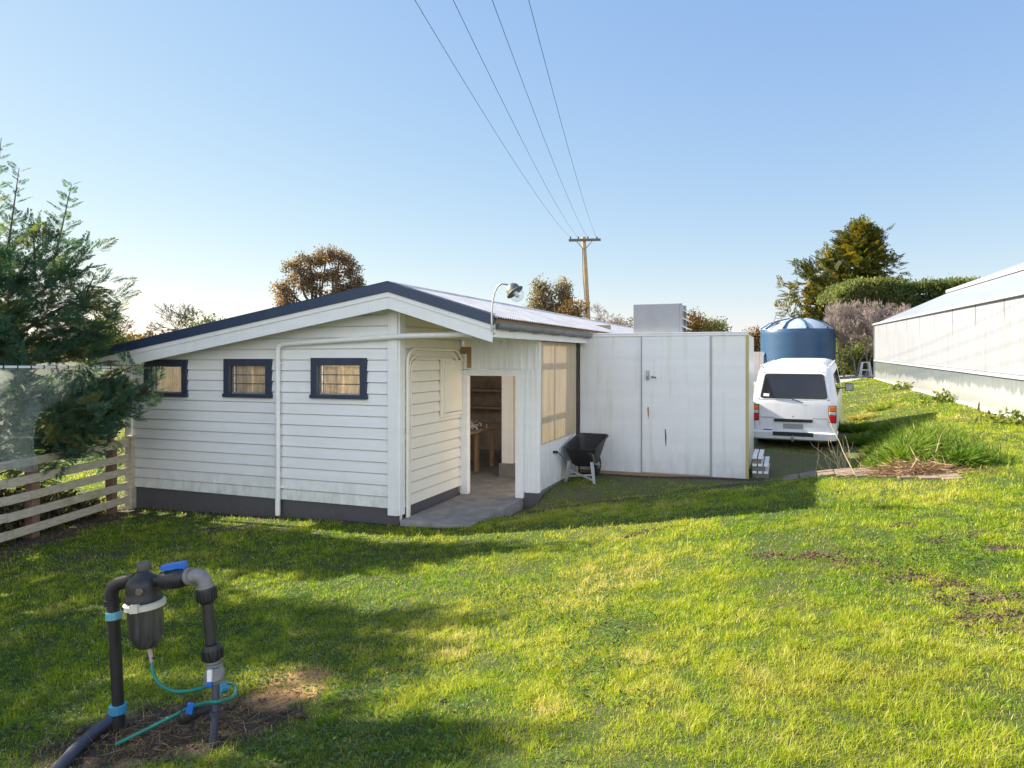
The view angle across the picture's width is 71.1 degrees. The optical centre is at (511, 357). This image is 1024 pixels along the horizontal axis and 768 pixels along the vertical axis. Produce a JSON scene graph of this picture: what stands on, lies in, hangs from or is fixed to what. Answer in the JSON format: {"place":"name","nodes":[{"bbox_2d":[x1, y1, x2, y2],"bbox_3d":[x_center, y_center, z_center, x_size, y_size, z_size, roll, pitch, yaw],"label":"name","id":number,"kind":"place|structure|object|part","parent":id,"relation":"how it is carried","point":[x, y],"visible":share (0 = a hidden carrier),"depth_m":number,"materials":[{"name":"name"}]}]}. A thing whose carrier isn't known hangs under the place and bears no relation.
{"place":"outdoors","nodes":[
{"label":"outdoors","id":0,"kind":"place"},
{"bbox_2d":[0,432,30,475],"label":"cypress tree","id":1,"kind":"object","parent":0,"point":[9,458],"visible":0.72,"depth_m":9.88,"materials":[{"name":"green plant"}]},
{"bbox_2d":[400,493,523,527],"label":"concrete path","id":2,"kind":"structure","parent":0,"point":[469,510],"depth_m":10.04,"materials":[{"name":"grey concrete"}]},
{"bbox_2d":[0,359,1023,767],"bbox_3d":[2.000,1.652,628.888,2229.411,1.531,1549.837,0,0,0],"label":"ground","id":3,"kind":"structure","parent":0,"point":[802,463],"depth_m":4.85,"materials":[{"name":"green plant"}]},
{"bbox_2d":[0,478,106,543],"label":"undergrowth","id":4,"kind":"object","parent":3,"relation":"on","point":[12,525],"visible":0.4,"depth_m":9.94,"materials":[{"name":"green plant"}]},
{"bbox_2d":[0,435,135,541],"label":"rail fence","id":5,"kind":"object","parent":3,"relation":"on","point":[30,496],"visible":0.79,"depth_m":9.68,"materials":[{"name":"white paint"}]},
{"bbox_2d":[0,360,117,471],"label":"plastic netting","id":6,"kind":"object","parent":5,"relation":"hanging from","point":[109,367],"visible":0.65,"depth_m":9.06,"materials":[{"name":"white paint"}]},
{"bbox_2d":[0,138,141,491],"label":"cypress tree","id":7,"kind":"object","parent":3,"relation":"on","point":[15,343],"visible":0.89,"depth_m":10.07,"materials":[{"name":"green plant"}]},
{"bbox_2d":[7,349,169,496],"bbox_3d":[-6.156,1.143,10.931,1.917,2.515,3.890,0,0,-21],"label":"cypress tree","id":8,"kind":"object","parent":3,"relation":"on","point":[82,418],"visible":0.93,"depth_m":9.60,"materials":[{"name":"green plant"}]},
{"bbox_2d":[76,310,134,374],"bbox_3d":[-22.807,-0.608,40.019,3.273,4.944,3.242,0,0,25],"label":"shrub","id":9,"kind":"object","parent":3,"relation":"on","point":[120,340],"visible":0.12,"depth_m":39.84,"materials":[{"name":"green plant"}]},
{"bbox_2d":[112,312,157,373],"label":"bare tree","id":10,"kind":"object","parent":3,"relation":"on","point":[130,326],"visible":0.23,"depth_m":54.99,"materials":[{"name":"plant"}]},
{"bbox_2d":[51,560,237,767],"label":"irrigation filter","id":11,"kind":"object","parent":3,"relation":"on","point":[145,601],"visible":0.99,"depth_m":3.85,"materials":[{"name":"black plastic"}]},
{"bbox_2d":[143,303,213,335],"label":"bare tree","id":12,"kind":"object","parent":3,"relation":"on","point":[184,315],"visible":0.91,"depth_m":58.56,"materials":[{"name":"plant"}]},
{"bbox_2d":[167,307,224,330],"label":"shrub","id":13,"kind":"object","parent":3,"relation":"on","point":[196,323],"visible":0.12,"depth_m":61.52,"materials":[{"name":"green plant"}]},
{"bbox_2d":[0,667,405,767],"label":"dry strands","id":14,"kind":"object","parent":3,"relation":"on","point":[174,725],"visible":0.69,"depth_m":3.95,"materials":[{"name":"plant"}]},
{"bbox_2d":[268,244,366,307],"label":"gum tree","id":15,"kind":"object","parent":3,"relation":"on","point":[306,282],"visible":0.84,"depth_m":45.74,"materials":[{"name":"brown plant"}]},
{"bbox_2d":[99,281,632,524],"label":"weatherboard shed","id":16,"kind":"structure","parent":3,"relation":"on","point":[362,404],"depth_m":10.35,"materials":[{"name":"white paint"}]},
{"bbox_2d":[144,360,189,396],"bbox_3d":[-5.263,0.320,10.968,0.882,0.560,0.162,0,0,21],"label":"window","id":17,"kind":"structure","parent":16,"relation":"in","point":[183,364],"depth_m":10.86,"materials":[{"name":"blue paint"}]},
{"bbox_2d":[222,359,273,397],"bbox_3d":[-3.807,0.305,10.408,0.882,0.560,0.162,0,0,21],"label":"window","id":18,"kind":"structure","parent":16,"relation":"in","point":[227,363],"depth_m":10.39,"materials":[{"name":"blue paint"}]},
{"bbox_2d":[309,358,367,399],"bbox_3d":[-2.356,0.290,9.849,0.922,0.560,0.162,0,0,21],"label":"window","id":19,"kind":"structure","parent":16,"relation":"in","point":[317,374],"depth_m":9.83,"materials":[{"name":"blue paint"}]},
{"bbox_2d":[458,422,501,476],"bbox_3d":[-0.857,1.750,13.860,0.870,0.790,2.300,0,0,21],"label":"workbench","id":20,"kind":"object","parent":16,"relation":"on","point":[474,441],"visible":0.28,"depth_m":14.07,"materials":[{"name":"brown wood"}]},
{"bbox_2d":[499,369,514,477],"bbox_3d":[-0.053,0.770,12.929,0.300,2.750,0.260,0,0,21],"label":"timber post","id":21,"kind":"object","parent":16,"relation":"on","point":[507,466],"visible":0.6,"depth_m":12.84,"materials":[{"name":"white paint"}]},
{"bbox_2d":[27,330,759,361],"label":"distant woods","id":22,"kind":"object","parent":3,"relation":"on","point":[139,335],"depth_m":148.10,"materials":[{"name":"green plant"}]},
{"bbox_2d":[0,427,1023,767],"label":"clover","id":23,"kind":"object","parent":3,"relation":"on","point":[282,751],"visible":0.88,"depth_m":4.92,"materials":[{"name":"green plant"}]},
{"bbox_2d":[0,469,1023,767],"bbox_3d":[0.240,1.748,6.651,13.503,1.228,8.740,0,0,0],"label":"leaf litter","id":24,"kind":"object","parent":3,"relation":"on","point":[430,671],"visible":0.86,"depth_m":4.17,"materials":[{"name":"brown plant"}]},
{"bbox_2d":[8,522,1023,766],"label":"soil clods","id":25,"kind":"object","parent":3,"relation":"on","point":[286,709],"visible":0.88,"depth_m":4.20,"materials":[{"name":"brown soil"}]},
{"bbox_2d":[524,273,560,312],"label":"tree","id":26,"kind":"object","parent":3,"relation":"on","point":[539,299],"visible":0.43,"depth_m":51.83,"materials":[{"name":"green plant"}]},
{"bbox_2d":[546,275,583,317],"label":"tree","id":27,"kind":"object","parent":3,"relation":"on","point":[563,292],"visible":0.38,"depth_m":51.73,"materials":[{"name":"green plant"}]},
{"bbox_2d":[554,295,592,317],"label":"shrub","id":28,"kind":"object","parent":3,"relation":"on","point":[567,311],"visible":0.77,"depth_m":49.77,"materials":[{"name":"brown plant"}]},
{"bbox_2d":[553,433,607,483],"bbox_3d":[1.243,1.692,12.031,0.628,0.747,1.448,0,0,25],"label":"wheelbarrow","id":29,"kind":"object","parent":3,"relation":"on","point":[584,449],"visible":0.99,"depth_m":11.87,"materials":[{"name":"black plastic"}]},
{"bbox_2d":[569,236,600,318],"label":"power pole","id":30,"kind":"object","parent":3,"relation":"on","point":[585,270],"visible":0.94,"depth_m":49.85,"materials":[{"name":"brown wood"}]},
{"bbox_2d":[415,1,568,235],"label":"power line","id":31,"kind":"object","parent":30,"relation":"attached to","point":[477,103],"visible":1,"depth_m":17.79,"materials":[{"name":"metal"}]},
{"bbox_2d":[453,0,577,236],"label":"power line","id":32,"kind":"object","parent":30,"relation":"attached to","point":[501,99],"visible":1,"depth_m":17.57,"materials":[{"name":"metal"}]},
{"bbox_2d":[492,0,584,232],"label":"power line","id":33,"kind":"object","parent":30,"relation":"attached to","point":[528,97],"visible":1,"depth_m":17.61,"materials":[{"name":"metal"}]},
{"bbox_2d":[529,2,593,230],"bbox_3d":[-0.165,-7.410,9.902,0.040,1.889,80.711,0,0,9],"label":"power line","id":34,"kind":"object","parent":30,"relation":"attached to","point":[554,97],"visible":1,"depth_m":17.41,"materials":[{"name":"metal"}]},
{"bbox_2d":[580,302,625,324],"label":"bare tree","id":35,"kind":"object","parent":3,"relation":"on","point":[597,308],"visible":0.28,"depth_m":55.92,"materials":[{"name":"plant"}]},
{"bbox_2d":[606,314,632,326],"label":"shrub","id":36,"kind":"object","parent":3,"relation":"on","point":[630,323],"visible":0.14,"depth_m":64.20,"materials":[{"name":"brown plant"}]},
{"bbox_2d":[580,331,753,478],"bbox_3d":[3.076,0.819,13.687,2.886,2.482,3.097,0,0,21],"label":"coolroom","id":37,"kind":"object","parent":3,"relation":"on","point":[672,404],"visible":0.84,"depth_m":12.27,"materials":[{"name":"grey metal"}]},
{"bbox_2d":[633,303,690,332],"bbox_3d":[2.671,-0.672,12.685,0.940,0.500,0.600,0,0,21],"label":"condenser unit","id":38,"kind":"object","parent":37,"relation":"on","point":[655,318],"visible":0.84,"depth_m":12.43,"materials":[{"name":"grey metal"}]},
{"bbox_2d":[642,336,709,475],"bbox_3d":[2.773,0.818,12.197,1.135,2.345,0.095,0,0,21],"label":"door","id":39,"kind":"structure","parent":37,"relation":"in","point":[675,369],"depth_m":12.21,"materials":[{"name":"metal"}]},
{"bbox_2d":[687,306,721,331],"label":"shrub","id":40,"kind":"object","parent":3,"relation":"on","point":[696,323],"visible":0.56,"depth_m":59.41,"materials":[{"name":"brown plant"}]},
{"bbox_2d":[697,313,731,331],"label":"shrub","id":41,"kind":"object","parent":3,"relation":"on","point":[721,328],"visible":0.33,"depth_m":61.42,"materials":[{"name":"green plant"}]},
{"bbox_2d":[742,325,760,359],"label":"shrub","id":42,"kind":"object","parent":3,"relation":"on","point":[756,336],"visible":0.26,"depth_m":47.67,"materials":[{"name":"brown plant"}]},
{"bbox_2d":[752,449,769,477],"bbox_3d":[4.297,1.828,12.343,0.260,0.355,1.030,0,0,21],"label":"slat stack","id":43,"kind":"object","parent":3,"relation":"on","point":[760,466],"visible":1,"depth_m":11.92,"materials":[{"name":"wood"}]},
{"bbox_2d":[754,358,853,445],"bbox_3d":[6.849,0.968,17.008,2.240,1.825,4.555,0,2,26],"label":"parked van","id":44,"kind":"object","parent":3,"relation":"on","point":[799,399],"visible":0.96,"depth_m":15.26,"materials":[{"name":"white paint"}]},
{"bbox_3d":[6.004,0.618,15.280,1.324,0.522,0.190,0,0,26],"label":"rear window","id":45,"kind":"part","parent":44,"relation":"part of","materials":[{"name":"black glass"}]},
{"bbox_3d":[7.158,0.592,15.829,0.085,0.470,0.750,0,2,26],"label":"side window","id":46,"kind":"part","parent":44,"relation":"part of","materials":[{"name":"black glass"}]},
{"bbox_3d":[7.568,0.555,16.668,0.085,0.470,0.880,0,2,26],"label":"side window","id":47,"kind":"part","parent":44,"relation":"part of","materials":[{"name":"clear glass"}]},
{"bbox_2d":[815,434,861,469],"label":"dry stalks","id":48,"kind":"object","parent":3,"relation":"on","point":[839,466],"visible":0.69,"depth_m":11.30,"materials":[{"name":"brown plant"}]},
{"bbox_2d":[773,214,912,321],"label":"golden cypress","id":49,"kind":"object","parent":3,"relation":"on","point":[859,246],"visible":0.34,"depth_m":46.13,"materials":[{"name":"green plant"}]},
{"bbox_2d":[836,362,851,374],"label":"shrub","id":50,"kind":"object","parent":3,"relation":"on","point":[847,372],"visible":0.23,"depth_m":40.68,"materials":[{"name":"green plant"}]},
{"bbox_2d":[836,335,873,375],"bbox_3d":[18.217,-0.226,38.095,2.929,2.764,2.294,0,0,0],"label":"shrub","id":51,"kind":"object","parent":3,"relation":"on","point":[856,355],"visible":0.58,"depth_m":37.72,"materials":[{"name":"green plant"}]},
{"bbox_2d":[838,418,876,432],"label":"grass tussock","id":52,"kind":"object","parent":3,"relation":"on","point":[846,427],"depth_m":17.35,"materials":[{"name":"green plant"}]},
{"bbox_2d":[843,410,876,420],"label":"grass tussock","id":53,"kind":"object","parent":3,"relation":"on","point":[864,416],"depth_m":19.25,"materials":[{"name":"plant"}]},
{"bbox_2d":[840,429,885,446],"bbox_3d":[7.662,1.735,15.541,1.174,0.423,1.223,0,0,0],"label":"grass tussock","id":54,"kind":"object","parent":3,"relation":"on","point":[858,441],"depth_m":15.45,"materials":[{"name":"green plant"}]},
{"bbox_2d":[857,438,874,452],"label":"grass tussock","id":55,"kind":"object","parent":3,"relation":"on","point":[864,448],"depth_m":14.47,"materials":[{"name":"green plant"}]},
{"bbox_2d":[823,298,910,376],"bbox_3d":[18.218,-1.000,36.911,4.905,4.082,4.992,0,0,0],"label":"bare shrub","id":56,"kind":"object","parent":3,"relation":"on","point":[860,320],"visible":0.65,"depth_m":36.09,"materials":[{"name":"plant"}]},
{"bbox_2d":[862,402,898,411],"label":"grass tussock","id":57,"kind":"object","parent":3,"relation":"on","point":[879,407],"depth_m":20.27,"materials":[{"name":"green plant"}]},
{"bbox_2d":[868,415,919,433],"bbox_3d":[8.549,1.533,16.011,1.181,0.517,1.186,0,0,30],"label":"grass tussock","id":58,"kind":"object","parent":3,"relation":"on","point":[883,425],"depth_m":16.01,"materials":[{"name":"green plant"}]},
{"bbox_2d":[814,275,980,374],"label":"tall hedge","id":59,"kind":"object","parent":3,"relation":"on","point":[889,291],"visible":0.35,"depth_m":41.14,"materials":[{"name":"green plant"}]},
{"bbox_2d":[885,381,913,389],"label":"weed clump","id":60,"kind":"object","parent":3,"relation":"on","point":[899,385],"visible":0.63,"depth_m":24.82,"materials":[{"name":"green plant"}]},
{"bbox_2d":[833,447,1005,478],"bbox_3d":[4.923,1.405,8.731,1.926,0.637,0.888,0,0,16],"label":"dead grass heap","id":61,"kind":"object","parent":3,"relation":"on","point":[915,467],"visible":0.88,"depth_m":8.68,"materials":[{"name":"plant"}]},
{"bbox_2d":[900,388,957,406],"bbox_3d":[11.522,1.100,19.415,1.334,0.558,1.739,0,0,-33],"label":"weed clump","id":62,"kind":"object","parent":3,"relation":"on","point":[938,397],"visible":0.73,"depth_m":19.19,"materials":[{"name":"green plant"}]},
{"bbox_2d":[895,446,963,468],"bbox_3d":[5.320,1.288,9.166,0.885,0.319,0.891,0,0,0],"label":"grass tussock","id":63,"kind":"object","parent":3,"relation":"on","point":[955,463],"depth_m":9.05,"materials":[{"name":"green plant"}]},
{"bbox_2d":[841,413,1023,469],"bbox_3d":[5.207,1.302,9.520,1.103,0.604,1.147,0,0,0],"label":"grass tussock","id":64,"kind":"object","parent":3,"relation":"on","point":[880,457],"depth_m":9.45,"materials":[{"name":"green plant"}]},
{"bbox_2d":[873,262,1023,420],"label":"greenhouse","id":65,"kind":"object","parent":3,"relation":"on","point":[964,343],"visible":0.95,"depth_m":18.79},
{"bbox_2d":[922,441,997,465],"bbox_3d":[5.706,1.216,9.119,0.898,0.330,0.908,0,0,0],"label":"grass tussock","id":66,"kind":"object","parent":3,"relation":"on","point":[975,460],"depth_m":8.96,"materials":[{"name":"green plant"}]},
{"bbox_2d":[967,402,1023,426],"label":"weed clump","id":67,"kind":"object","parent":3,"relation":"on","point":[1014,417],"visible":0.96,"depth_m":13.71,"materials":[{"name":"green plant"}]},
{"bbox_2d":[0,0,1023,339],"label":"sky","id":68,"kind":"structure","parent":0,"point":[714,145],"materials":[{"name":"blue"}]},
{"bbox_2d":[754,375,873,390],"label":"gravel driveway","id":69,"kind":"structure","parent":0,"point":[848,377],"depth_m":34.94,"materials":[{"name":"grey gravel"}]},
{"bbox_2d":[754,352,763,380],"bbox_3d":[11.276,0.458,34.045,1.330,1.420,0.090,0,0,0],"label":"board fence","id":70,"kind":"object","parent":69,"relation":"on","point":[757,357],"visible":0.23,"depth_m":34.00,"materials":[{"name":"white wood"}]},
{"bbox_2d":[760,313,835,363],"bbox_3d":[14.690,-0.546,37.000,3.712,3.354,3.624,0,0,0],"label":"water tank","id":71,"kind":"object","parent":69,"relation":"on","point":[798,338],"visible":0.73,"depth_m":35.55,"materials":[{"name":"blue plastic"}]},
{"bbox_2d":[859,362,872,376],"bbox_3d":[17.349,0.605,35.170,0.555,0.743,0.456,0,0,15],"label":"white stool","id":72,"kind":"object","parent":69,"relation":"on","point":[861,368],"visible":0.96,"depth_m":35.05,"materials":[{"name":"paint"}]},
{"bbox_2d":[783,468,963,480],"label":"brick path","id":73,"kind":"structure","parent":0,"point":[812,473],"depth_m":9.09,"materials":[{"name":"brown brick"}]},
{"bbox_2d":[829,420,855,474],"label":"dry stalks","id":74,"kind":"object","parent":73,"relation":"on","point":[844,453],"visible":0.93,"depth_m":9.10,"materials":[{"name":"beige plant"}]}
]}

